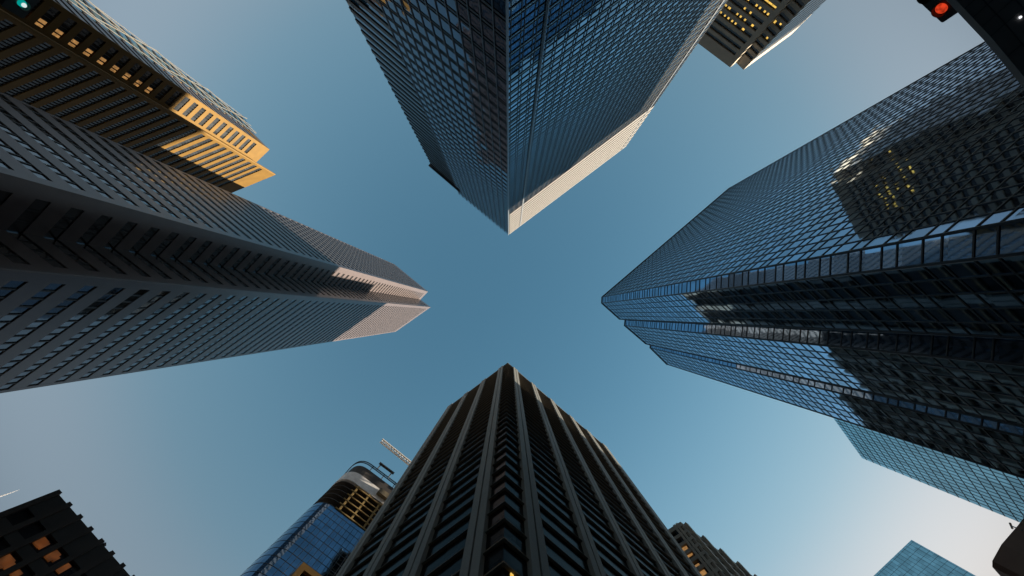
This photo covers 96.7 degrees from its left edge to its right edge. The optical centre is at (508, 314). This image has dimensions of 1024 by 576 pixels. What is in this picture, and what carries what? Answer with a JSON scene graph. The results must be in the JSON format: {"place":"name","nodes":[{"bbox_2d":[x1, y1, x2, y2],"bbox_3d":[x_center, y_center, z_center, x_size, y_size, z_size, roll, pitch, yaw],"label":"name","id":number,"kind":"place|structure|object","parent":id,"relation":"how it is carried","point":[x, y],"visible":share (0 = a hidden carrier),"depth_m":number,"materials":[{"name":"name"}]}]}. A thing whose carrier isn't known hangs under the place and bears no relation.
{"place":"outdoors","nodes":[
{"label":"outdoors","id":0,"kind":"place"},
{"bbox_2d":[0,92,429,392],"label":"granite tower","id":1,"kind":"structure","parent":0,"point":[116,258],"depth_m":73.40,"materials":[{"name":"grey stone"}]},
{"bbox_2d":[0,0,1018,575],"label":"sky","id":2,"kind":"structure","parent":0,"point":[194,469],"materials":[{"name":"blue"}]},
{"bbox_2d":[336,363,701,575],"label":"piered tower","id":3,"kind":"structure","parent":0,"point":[510,470],"depth_m":76.69,"materials":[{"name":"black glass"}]},
{"bbox_2d":[346,0,727,234],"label":"office tower","id":4,"kind":"structure","parent":0,"point":[518,113],"depth_m":78.56,"materials":[{"name":"blue glass"}]},
{"bbox_2d":[668,522,756,575],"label":"gridded tower","id":5,"kind":"structure","parent":0,"point":[705,556],"depth_m":125.29,"materials":[{"name":"black glass"}]},
{"bbox_2d":[698,0,825,69],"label":"stone tower","id":6,"kind":"structure","parent":0,"point":[743,34],"depth_m":168.94,"materials":[{"name":"beige stone"}]},
{"bbox_2d":[601,41,1023,478],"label":"office tower","id":7,"kind":"structure","parent":0,"point":[864,269],"depth_m":46.73,"materials":[{"name":"blue glass"}]},
{"bbox_2d":[834,418,1023,522],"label":"office tower","id":8,"kind":"structure","parent":0,"point":[994,491],"depth_m":123.29,"materials":[{"name":"teal glass"}]},
{"bbox_2d":[992,518,1023,575],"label":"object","id":9,"kind":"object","parent":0,"point":[1008,560],"depth_m":67.03,"materials":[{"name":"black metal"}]},
{"label":"ground","id":10,"kind":"structure","parent":0,"visible":0},
{"bbox_2d":[0,489,134,575],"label":"dark block","id":11,"kind":"structure","parent":10,"relation":"on","point":[51,534],"depth_m":56.23,"materials":[{"name":"black concrete"}]},
{"bbox_2d":[0,554,15,568],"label":"lit window","id":12,"kind":"structure","parent":11,"relation":"in","point":[7,557],"depth_m":51.23,"materials":[{"name":"brown glass"}]},
{"bbox_2d":[10,569,22,575],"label":"lit window","id":13,"kind":"structure","parent":11,"relation":"in","point":[17,573],"depth_m":51.19,"materials":[{"name":"brown glass"}]},
{"bbox_2d":[32,537,48,547],"bbox_3d":[-56.774,27.588,55.150,0.200,1.360,1.073,-41,-90,0],"label":"lit window","id":14,"kind":"structure","parent":11,"relation":"in","point":[33,543],"depth_m":54.97,"materials":[{"name":"brown glass"}]},
{"bbox_2d":[44,550,60,561],"bbox_3d":[-55.355,29.208,55.150,0.200,1.496,1.073,-41,-90,0],"label":"lit window","id":15,"kind":"structure","parent":11,"relation":"in","point":[48,558],"depth_m":55.01,"materials":[{"name":"brown glass"}]},
{"bbox_2d":[55,563,71,573],"bbox_3d":[-54.098,30.642,55.150,0.200,1.496,1.073,-41,-90,0],"label":"lit window","id":16,"kind":"structure","parent":11,"relation":"in","point":[68,565],"depth_m":54.99,"materials":[{"name":"brown glass"}]},
{"bbox_2d":[0,0,275,192],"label":"stone tower","id":17,"kind":"structure","parent":10,"relation":"on","point":[65,60],"depth_m":105.15,"materials":[{"name":"beige stone"}]},
{"bbox_2d":[66,0,255,133],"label":"braced tower","id":18,"kind":"structure","parent":10,"relation":"on","point":[98,15],"depth_m":143.47,"materials":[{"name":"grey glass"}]},
{"bbox_2d":[290,562,321,575],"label":"ochre block","id":19,"kind":"structure","parent":10,"relation":"on","point":[303,569],"depth_m":96.79,"materials":[{"name":"yellow concrete"}]},
{"bbox_2d":[240,461,396,575],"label":"unfinished tower","id":20,"kind":"structure","parent":10,"relation":"on","point":[323,534],"depth_m":144.74,"materials":[{"name":"blue glass"}]},
{"bbox_2d":[380,439,410,465],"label":"tower crane","id":21,"kind":"object","parent":10,"relation":"on","point":[395,451],"visible":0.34,"depth_m":214.12,"materials":[{"name":"white paint"}]},
{"bbox_2d":[874,540,974,575],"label":"office tower","id":22,"kind":"structure","parent":10,"relation":"on","point":[912,558],"depth_m":205.71,"materials":[{"name":"teal glass"}]},
{"bbox_3d":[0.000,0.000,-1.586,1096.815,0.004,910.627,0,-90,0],"label":"road","id":23,"kind":"structure","parent":0,"visible":0},
{"bbox_2d":[0,0,39,17],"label":"traffic light","id":24,"kind":"object","parent":23,"relation":"on","point":[21,8],"visible":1,"depth_m":6.86,"materials":[{"name":"black metal"}]},
{"bbox_2d":[917,0,957,21],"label":"traffic light","id":25,"kind":"object","parent":23,"relation":"on","point":[942,10],"visible":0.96,"depth_m":6.87,"materials":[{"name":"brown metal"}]},
{"bbox_2d":[946,0,1023,88],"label":"entrance canopy","id":26,"kind":"object","parent":23,"relation":"on","point":[997,26],"visible":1,"depth_m":4.40,"materials":[{"name":"grey metal"}]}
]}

